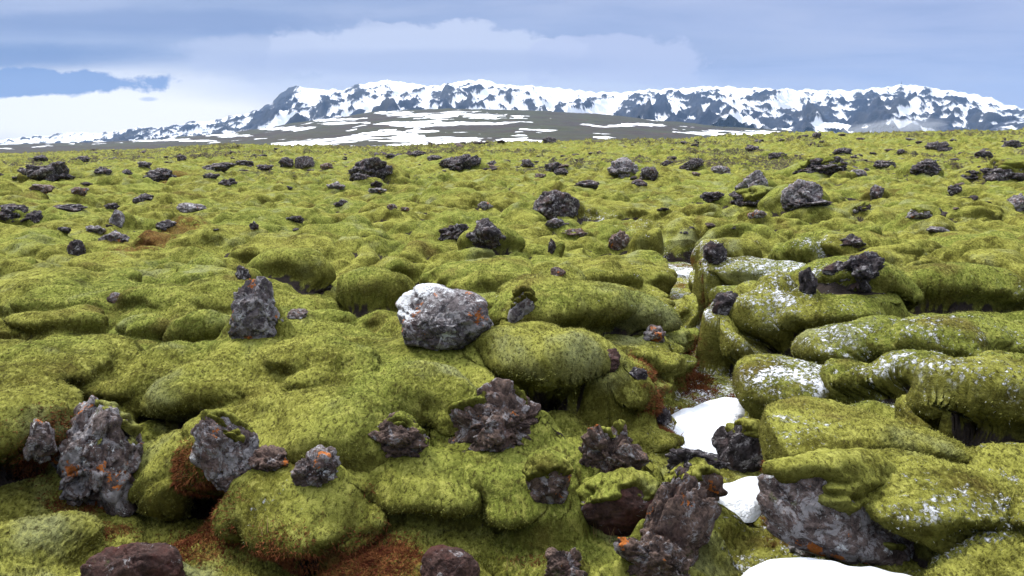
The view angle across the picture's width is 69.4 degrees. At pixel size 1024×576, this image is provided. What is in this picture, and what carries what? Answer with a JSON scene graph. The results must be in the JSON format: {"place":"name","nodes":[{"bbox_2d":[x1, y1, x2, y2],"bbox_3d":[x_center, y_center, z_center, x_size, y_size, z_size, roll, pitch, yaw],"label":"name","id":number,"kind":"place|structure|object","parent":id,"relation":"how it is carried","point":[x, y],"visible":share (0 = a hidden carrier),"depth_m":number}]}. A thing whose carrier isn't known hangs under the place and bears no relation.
{"place":"outdoors","nodes":[
{"label":"outdoors","id":0,"kind":"place"},
{"bbox_2d":[0,108,801,153],"bbox_3d":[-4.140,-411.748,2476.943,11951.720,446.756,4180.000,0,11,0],"label":"hills","id":1,"kind":"structure","parent":0,"point":[409,127],"depth_m":2175.46},
{"bbox_2d":[0,127,1023,575],"bbox_3d":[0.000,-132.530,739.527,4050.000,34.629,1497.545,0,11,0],"label":"ground","id":2,"kind":"structure","parent":0,"point":[328,243],"depth_m":8.53},
{"bbox_2d":[0,203,30,221],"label":"rock","id":3,"kind":"object","parent":2,"relation":"on","point":[6,212],"visible":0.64,"depth_m":21.17},
{"bbox_2d":[24,210,42,222],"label":"rock","id":4,"kind":"object","parent":2,"relation":"on","point":[35,216],"visible":0.96,"depth_m":21.23},
{"bbox_2d":[31,155,47,161],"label":"rock","id":5,"kind":"object","parent":2,"relation":"on","point":[42,158],"visible":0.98,"depth_m":87.03},
{"bbox_2d":[23,418,57,463],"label":"rock","id":6,"kind":"object","parent":2,"relation":"on","point":[40,447],"visible":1,"depth_m":5.50},
{"bbox_2d":[29,184,54,193],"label":"rock","id":7,"kind":"object","parent":2,"relation":"on","point":[44,189],"visible":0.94,"depth_m":27.83},
{"bbox_2d":[17,161,75,181],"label":"rock","id":8,"kind":"object","parent":2,"relation":"on","point":[54,171],"visible":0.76,"depth_m":41.74},
{"bbox_2d":[57,227,70,233],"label":"rock","id":9,"kind":"object","parent":2,"relation":"on","point":[66,230],"visible":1,"depth_m":17.40},
{"bbox_2d":[53,204,86,211],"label":"rock","id":10,"kind":"object","parent":2,"relation":"on","point":[73,207],"visible":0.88,"depth_m":21.95},
{"bbox_2d":[66,239,85,255],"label":"rock","id":11,"kind":"object","parent":2,"relation":"on","point":[76,247],"visible":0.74,"depth_m":14.85},
{"bbox_2d":[71,187,88,195],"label":"rock","id":12,"kind":"object","parent":2,"relation":"on","point":[79,191],"visible":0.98,"depth_m":29.54},
{"bbox_2d":[48,395,142,517],"bbox_3d":[-3.245,1.341,5.831,0.617,0.954,0.843,-9,14,-40],"label":"jagged rock","id":13,"kind":"object","parent":2,"relation":"on","point":[100,450],"visible":0.95,"depth_m":5.63},
{"bbox_2d":[85,225,105,234],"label":"rock","id":14,"kind":"object","parent":2,"relation":"on","point":[100,230],"visible":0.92,"depth_m":18.32},
{"bbox_2d":[93,166,112,174],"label":"rock","id":15,"kind":"object","parent":2,"relation":"on","point":[101,170],"visible":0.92,"depth_m":43.48},
{"bbox_2d":[104,203,119,208],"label":"rock","id":16,"kind":"object","parent":2,"relation":"on","point":[112,206],"visible":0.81,"depth_m":26.64},
{"bbox_2d":[107,292,119,303],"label":"rock","id":17,"kind":"object","parent":2,"relation":"on","point":[112,298],"visible":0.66,"depth_m":10.54},
{"bbox_2d":[98,231,129,242],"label":"rock","id":18,"kind":"object","parent":2,"relation":"on","point":[116,236],"visible":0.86,"depth_m":16.12},
{"bbox_2d":[109,209,124,227],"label":"rock","id":19,"kind":"object","parent":2,"relation":"on","point":[117,218],"visible":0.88,"depth_m":18.82},
{"bbox_2d":[80,542,185,575],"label":"flat rock","id":20,"kind":"object","parent":2,"relation":"on","point":[146,559],"visible":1,"depth_m":4.63},
{"bbox_2d":[132,193,153,202],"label":"rock","id":21,"kind":"object","parent":2,"relation":"on","point":[142,197],"visible":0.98,"depth_m":29.30},
{"bbox_2d":[137,161,151,168],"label":"rock","id":22,"kind":"object","parent":2,"relation":"on","point":[144,164],"visible":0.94,"depth_m":56.76},
{"bbox_2d":[142,168,176,181],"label":"rock","id":23,"kind":"object","parent":2,"relation":"on","point":[160,174],"visible":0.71,"depth_m":44.55},
{"bbox_2d":[155,219,176,230],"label":"rock","id":24,"kind":"object","parent":2,"relation":"on","point":[164,225],"visible":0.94,"depth_m":17.73},
{"bbox_2d":[176,203,206,212],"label":"rock","id":25,"kind":"object","parent":2,"relation":"on","point":[185,207],"visible":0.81,"depth_m":25.45},
{"bbox_2d":[202,173,219,178],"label":"rock","id":26,"kind":"object","parent":2,"relation":"on","point":[211,175],"visible":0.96,"depth_m":42.81},
{"bbox_2d":[202,162,235,171],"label":"rock","id":27,"kind":"object","parent":2,"relation":"on","point":[223,166],"visible":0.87,"depth_m":52.83},
{"bbox_2d":[190,409,258,492],"bbox_3d":[-2.043,1.184,5.256,0.468,0.671,0.275,0,11,0],"label":"jagged rock","id":28,"kind":"object","parent":2,"relation":"on","point":[225,445],"visible":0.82,"depth_m":5.18},
{"bbox_2d":[218,178,237,185],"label":"rock","id":29,"kind":"object","parent":2,"relation":"on","point":[229,182],"visible":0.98,"depth_m":39.04},
{"bbox_2d":[235,265,251,279],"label":"rock","id":30,"kind":"object","parent":2,"relation":"on","point":[242,272],"visible":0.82,"depth_m":11.12},
{"bbox_2d":[235,160,253,165],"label":"rock","id":31,"kind":"object","parent":2,"relation":"on","point":[244,162],"visible":0.87,"depth_m":67.19},
{"bbox_2d":[228,276,284,338],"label":"standing rock","id":32,"kind":"object","parent":2,"relation":"on","point":[255,313],"visible":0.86,"depth_m":7.53},
{"bbox_2d":[256,164,273,169],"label":"rock","id":33,"kind":"object","parent":2,"relation":"on","point":[265,166],"visible":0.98,"depth_m":52.71},
{"bbox_2d":[247,444,288,471],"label":"jagged rock","id":34,"kind":"object","parent":2,"relation":"on","point":[265,457],"visible":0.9,"depth_m":5.19},
{"bbox_2d":[278,157,293,167],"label":"rock","id":35,"kind":"object","parent":2,"relation":"on","point":[285,162],"visible":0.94,"depth_m":69.19},
{"bbox_2d":[286,216,303,222],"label":"rock","id":36,"kind":"object","parent":2,"relation":"on","point":[298,219],"visible":0.98,"depth_m":21.52},
{"bbox_2d":[287,308,308,318],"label":"rock","id":37,"kind":"object","parent":2,"relation":"on","point":[298,313],"visible":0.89,"depth_m":9.56},
{"bbox_2d":[295,156,314,168],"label":"rock","id":38,"kind":"object","parent":2,"relation":"on","point":[301,162],"visible":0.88,"depth_m":68.64},
{"bbox_2d":[290,445,340,487],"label":"lichen rock","id":39,"kind":"object","parent":2,"relation":"on","point":[318,465],"visible":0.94,"depth_m":5.00},
{"bbox_2d":[320,163,333,169],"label":"rock","id":40,"kind":"object","parent":2,"relation":"on","point":[324,166],"visible":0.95,"depth_m":66.25},
{"bbox_2d":[326,181,345,189],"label":"rock","id":41,"kind":"object","parent":2,"relation":"on","point":[337,185],"visible":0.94,"depth_m":36.91},
{"bbox_2d":[333,199,347,206],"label":"rock","id":42,"kind":"object","parent":2,"relation":"on","point":[340,203],"visible":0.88,"depth_m":26.39},
{"bbox_2d":[352,173,370,179],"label":"rock","id":43,"kind":"object","parent":2,"relation":"on","point":[358,176],"visible":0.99,"depth_m":38.58},
{"bbox_2d":[348,157,392,181],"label":"rock","id":44,"kind":"object","parent":2,"relation":"on","point":[377,167],"visible":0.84,"depth_m":42.98},
{"bbox_2d":[368,188,386,193],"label":"rock","id":45,"kind":"object","parent":2,"relation":"on","point":[376,190],"visible":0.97,"depth_m":33.60},
{"bbox_2d":[1,298,775,575],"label":"red heath","id":46,"kind":"object","parent":2,"relation":"on","point":[371,554],"visible":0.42,"depth_m":5.15},
{"bbox_2d":[368,411,429,457],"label":"crumbly rock","id":47,"kind":"object","parent":2,"relation":"on","point":[400,433],"visible":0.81,"depth_m":5.44},
{"bbox_2d":[427,155,441,160],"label":"rock","id":48,"kind":"object","parent":2,"relation":"on","point":[433,157],"visible":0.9,"depth_m":86.73},
{"bbox_2d":[396,283,493,350],"bbox_3d":[-0.682,0.326,7.363,1.002,0.718,0.769,0,11,0],"label":"boulder","id":49,"kind":"object","parent":2,"relation":"on","point":[434,316],"visible":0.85,"depth_m":7.11},
{"bbox_2d":[420,544,479,575],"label":"smooth rock","id":50,"kind":"object","parent":2,"relation":"on","point":[441,560],"visible":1,"depth_m":4.69},
{"bbox_2d":[438,224,468,240],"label":"rock","id":51,"kind":"object","parent":2,"relation":"on","point":[452,232],"visible":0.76,"depth_m":17.89},
{"bbox_2d":[438,154,480,170],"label":"rock","id":52,"kind":"object","parent":2,"relation":"on","point":[463,161],"visible":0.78,"depth_m":60.52},
{"bbox_2d":[478,201,492,209],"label":"rock","id":53,"kind":"object","parent":2,"relation":"on","point":[483,205],"visible":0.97,"depth_m":26.08},
{"bbox_2d":[466,218,505,248],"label":"rock","id":54,"kind":"object","parent":2,"relation":"on","point":[486,233],"visible":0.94,"depth_m":15.73},
{"bbox_2d":[448,377,540,451],"bbox_3d":[-0.162,1.027,5.911,0.700,0.670,0.621,8,13,34],"label":"lava outcrop","id":55,"kind":"object","parent":2,"relation":"on","point":[497,414],"visible":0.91,"depth_m":5.75},
{"bbox_2d":[0,255,1023,575],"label":"moss fibres","id":56,"kind":"object","parent":2,"relation":"on","point":[326,335],"visible":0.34,"depth_m":6.58},
{"bbox_2d":[19,130,1023,173],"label":"lava rubble","id":57,"kind":"object","parent":2,"relation":"on","point":[673,157],"visible":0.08,"depth_m":95.09},
{"bbox_2d":[507,284,537,322],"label":"mossy rock","id":58,"kind":"object","parent":2,"relation":"on","point":[524,298],"visible":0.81,"depth_m":8.19},
{"bbox_2d":[520,159,534,167],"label":"rock","id":59,"kind":"object","parent":2,"relation":"on","point":[526,163],"visible":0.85,"depth_m":63.97},
{"bbox_2d":[522,447,573,503],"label":"mossy rock","id":60,"kind":"object","parent":2,"relation":"on","point":[547,472],"visible":0.92,"depth_m":5.19},
{"bbox_2d":[542,136,555,142],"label":"rock","id":61,"kind":"object","parent":2,"relation":"on","point":[549,139],"visible":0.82,"depth_m":196.82},
{"bbox_2d":[548,238,555,253],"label":"rock","id":62,"kind":"object","parent":2,"relation":"on","point":[551,247],"visible":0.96,"depth_m":16.34},
{"bbox_2d":[544,162,561,171],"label":"rock","id":63,"kind":"object","parent":2,"relation":"on","point":[552,167],"visible":0.58,"depth_m":56.14},
{"bbox_2d":[533,190,579,219],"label":"rock","id":64,"kind":"object","parent":2,"relation":"on","point":[551,204],"visible":0.77,"depth_m":23.67},
{"bbox_2d":[545,218,568,227],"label":"rock","id":65,"kind":"object","parent":2,"relation":"on","point":[555,223],"visible":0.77,"depth_m":19.71},
{"bbox_2d":[550,267,565,275],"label":"rock","id":66,"kind":"object","parent":2,"relation":"on","point":[557,271],"visible":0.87,"depth_m":9.07},
{"bbox_2d":[554,168,567,174],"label":"rock","id":67,"kind":"object","parent":2,"relation":"on","point":[562,171],"visible":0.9,"depth_m":49.80},
{"bbox_2d":[544,547,587,575],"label":"jagged rock","id":68,"kind":"object","parent":2,"relation":"on","point":[563,563],"visible":1,"depth_m":4.82},
{"bbox_2d":[562,228,587,236],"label":"rock","id":69,"kind":"object","parent":2,"relation":"on","point":[580,232],"visible":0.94,"depth_m":19.43},
{"bbox_2d":[574,180,599,188],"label":"rock","id":70,"kind":"object","parent":2,"relation":"on","point":[593,184],"visible":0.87,"depth_m":34.41},
{"bbox_2d":[578,419,648,472],"bbox_3d":[0.778,1.309,5.695,0.537,0.618,0.321,0,11,0],"label":"lava outcrop","id":71,"kind":"object","parent":2,"relation":"on","point":[603,449],"visible":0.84,"depth_m":5.58},
{"bbox_2d":[607,348,620,371],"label":"rock","id":72,"kind":"object","parent":2,"relation":"on","point":[614,355],"visible":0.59,"depth_m":6.90},
{"bbox_2d":[576,467,659,535],"bbox_3d":[0.746,1.592,5.379,0.631,0.605,0.433,0,11,0],"label":"red rock","id":73,"kind":"object","parent":2,"relation":"on","point":[616,502],"visible":0.88,"depth_m":5.23},
{"bbox_2d":[608,229,629,250],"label":"rock","id":74,"kind":"object","parent":2,"relation":"on","point":[619,240],"visible":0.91,"depth_m":17.55},
{"bbox_2d":[607,157,640,178],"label":"rock","id":75,"kind":"object","parent":2,"relation":"on","point":[621,167],"visible":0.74,"depth_m":49.04},
{"bbox_2d":[629,367,647,379],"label":"rock","id":76,"kind":"object","parent":2,"relation":"on","point":[637,373],"visible":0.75,"depth_m":6.99},
{"bbox_2d":[631,179,647,186],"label":"rock","id":77,"kind":"object","parent":2,"relation":"on","point":[639,182],"visible":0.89,"depth_m":33.30},
{"bbox_2d":[639,166,658,180],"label":"rock","id":78,"kind":"object","parent":2,"relation":"on","point":[650,173],"visible":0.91,"depth_m":43.24},
{"bbox_2d":[613,531,693,575],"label":"jagged rock","id":79,"kind":"object","parent":2,"relation":"on","point":[650,554],"visible":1,"depth_m":4.64},
{"bbox_2d":[643,324,665,342],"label":"rock","id":80,"kind":"object","parent":2,"relation":"on","point":[655,333],"visible":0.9,"depth_m":8.65},
{"bbox_2d":[657,406,671,425],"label":"rock","id":81,"kind":"object","parent":2,"relation":"on","point":[665,417],"visible":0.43,"depth_m":7.63},
{"bbox_2d":[640,473,721,563],"bbox_3d":[1.094,1.626,4.944,0.560,0.849,0.327,0,11,0],"label":"jagged rock","id":82,"kind":"object","parent":2,"relation":"on","point":[684,513],"visible":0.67,"depth_m":4.82},
{"bbox_2d":[679,158,703,169],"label":"rock","id":83,"kind":"object","parent":2,"relation":"on","point":[693,163],"visible":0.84,"depth_m":59.21},
{"bbox_2d":[666,457,727,500],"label":"mossy rock","id":84,"kind":"object","parent":2,"relation":"on","point":[706,475],"visible":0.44,"depth_m":5.75},
{"bbox_2d":[665,447,729,476],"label":"rock","id":85,"kind":"object","parent":84,"relation":"on","point":[676,457],"visible":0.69,"depth_m":5.84},
{"bbox_2d":[671,397,744,453],"bbox_3d":[2.019,1.438,7.862,0.817,0.136,2.232,5,12,25],"label":"snow patch","id":86,"kind":"object","parent":2,"relation":"on","point":[698,426],"visible":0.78,"depth_m":7.83},
{"bbox_2d":[700,191,724,202],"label":"rock","id":87,"kind":"object","parent":2,"relation":"on","point":[707,197],"visible":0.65,"depth_m":26.25},
{"bbox_2d":[703,240,726,264],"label":"rock","id":88,"kind":"object","parent":2,"relation":"on","point":[714,253],"visible":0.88,"depth_m":12.35},
{"bbox_2d":[711,165,730,173],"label":"rock","id":89,"kind":"object","parent":2,"relation":"on","point":[720,169],"visible":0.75,"depth_m":54.94},
{"bbox_2d":[712,291,737,314],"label":"rock","id":90,"kind":"object","parent":2,"relation":"on","point":[723,303],"visible":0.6,"depth_m":9.63},
{"bbox_2d":[711,417,762,472],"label":"rock","id":91,"kind":"object","parent":2,"relation":"on","point":[736,444],"visible":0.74,"depth_m":6.75},
{"bbox_2d":[718,476,761,522],"bbox_3d":[1.946,1.737,6.247,0.529,0.127,0.760,2,11,8],"label":"snow patch","id":92,"kind":"object","parent":2,"relation":"on","point":[740,500],"visible":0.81,"depth_m":6.06},
{"bbox_2d":[728,185,772,206],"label":"rock","id":93,"kind":"object","parent":2,"relation":"on","point":[753,195],"visible":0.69,"depth_m":25.27},
{"bbox_2d":[734,170,768,190],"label":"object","id":94,"kind":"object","parent":93,"relation":"on","point":[756,177],"visible":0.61,"depth_m":25.92},
{"bbox_2d":[745,145,758,151],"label":"rock","id":95,"kind":"object","parent":2,"relation":"on","point":[748,148],"visible":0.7,"depth_m":93.92},
{"bbox_2d":[747,209,766,218],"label":"rock","id":96,"kind":"object","parent":2,"relation":"on","point":[756,213],"visible":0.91,"depth_m":19.94},
{"bbox_2d":[768,152,786,158],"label":"rock","id":97,"kind":"object","parent":2,"relation":"on","point":[773,155],"visible":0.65,"depth_m":77.23},
{"bbox_2d":[788,545,814,556],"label":"rock","id":98,"kind":"object","parent":2,"relation":"on","point":[792,549],"visible":0.2,"depth_m":5.41},
{"bbox_2d":[781,179,822,210],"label":"rock","id":99,"kind":"object","parent":2,"relation":"on","point":[798,190],"visible":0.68,"depth_m":22.19},
{"bbox_2d":[782,199,832,210],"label":"rock","id":100,"kind":"object","parent":2,"relation":"on","point":[791,206],"visible":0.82,"depth_m":21.98},
{"bbox_2d":[798,267,817,294],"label":"rock","id":101,"kind":"object","parent":2,"relation":"on","point":[808,282],"visible":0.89,"depth_m":9.27},
{"bbox_2d":[793,155,847,175],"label":"rock","id":102,"kind":"object","parent":2,"relation":"on","point":[831,165],"visible":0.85,"depth_m":46.11},
{"bbox_2d":[742,557,909,575],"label":"snow patch","id":103,"kind":"object","parent":2,"relation":"on","point":[801,566],"visible":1,"depth_m":4.56},
{"bbox_2d":[756,447,914,566],"bbox_3d":[2.250,1.470,4.936,1.189,0.838,0.659,-6,13,-29],"label":"boulder","id":104,"kind":"object","parent":2,"relation":"on","point":[811,501],"visible":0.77,"depth_m":4.75},
{"bbox_2d":[832,147,852,154],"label":"rock","id":105,"kind":"object","parent":2,"relation":"on","point":[842,150],"visible":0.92,"depth_m":85.63},
{"bbox_2d":[839,233,865,248],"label":"rock","id":106,"kind":"object","parent":2,"relation":"on","point":[853,240],"visible":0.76,"depth_m":13.88},
{"bbox_2d":[822,251,884,293],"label":"rock","id":107,"kind":"object","parent":2,"relation":"on","point":[864,267],"visible":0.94,"depth_m":9.32},
{"bbox_2d":[849,169,866,176],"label":"rock","id":108,"kind":"object","parent":2,"relation":"on","point":[859,173],"visible":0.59,"depth_m":45.77},
{"bbox_2d":[852,201,870,213],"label":"rock","id":109,"kind":"object","parent":2,"relation":"on","point":[861,206],"visible":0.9,"depth_m":21.59},
{"bbox_2d":[870,184,884,200],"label":"rock","id":110,"kind":"object","parent":2,"relation":"on","point":[876,191],"visible":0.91,"depth_m":26.89},
{"bbox_2d":[873,160,895,167],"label":"rock","id":111,"kind":"object","parent":2,"relation":"on","point":[880,163],"visible":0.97,"depth_m":65.50},
{"bbox_2d":[906,207,932,218],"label":"rock","id":112,"kind":"object","parent":2,"relation":"on","point":[918,213],"visible":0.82,"depth_m":19.66},
{"bbox_2d":[910,159,941,176],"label":"rock","id":113,"kind":"object","parent":2,"relation":"on","point":[931,168],"visible":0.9,"depth_m":43.75},
{"bbox_2d":[926,226,948,232],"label":"rock","id":114,"kind":"object","parent":2,"relation":"on","point":[930,229],"visible":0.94,"depth_m":18.25},
{"bbox_2d":[924,141,952,151],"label":"rock","id":115,"kind":"object","parent":2,"relation":"on","point":[939,146],"visible":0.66,"depth_m":98.05},
{"bbox_2d":[947,184,961,195],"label":"rock","id":116,"kind":"object","parent":2,"relation":"on","point":[954,189],"visible":0.99,"depth_m":30.82},
{"bbox_2d":[961,170,980,180],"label":"rock","id":117,"kind":"object","parent":2,"relation":"on","point":[973,173],"visible":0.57,"depth_m":44.05},
{"bbox_2d":[974,149,992,157],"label":"rock","id":118,"kind":"object","parent":2,"relation":"on","point":[983,153],"visible":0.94,"depth_m":80.94},
{"bbox_2d":[980,155,1023,182],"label":"rock","id":119,"kind":"object","parent":2,"relation":"on","point":[1004,168],"visible":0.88,"depth_m":42.19},
{"bbox_2d":[1001,140,1021,147],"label":"rock","id":120,"kind":"object","parent":2,"relation":"on","point":[1014,143],"visible":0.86,"depth_m":104.01},
{"bbox_2d":[1007,193,1023,210],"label":"rock","id":121,"kind":"object","parent":2,"relation":"on","point":[1017,201],"visible":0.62,"depth_m":23.31},
{"bbox_2d":[0,79,1023,144],"bbox_3d":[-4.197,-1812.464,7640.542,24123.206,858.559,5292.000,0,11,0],"label":"mountains","id":122,"kind":"structure","parent":0,"point":[900,107],"depth_m":6939.87},
{"bbox_2d":[0,0,1023,139],"label":"sky","id":123,"kind":"structure","parent":0,"point":[67,66]},
{"bbox_2d":[772,118,1023,132],"bbox_3d":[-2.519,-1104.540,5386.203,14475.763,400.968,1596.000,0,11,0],"label":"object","id":124,"kind":"structure","parent":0,"point":[1007,125],"depth_m":5382.78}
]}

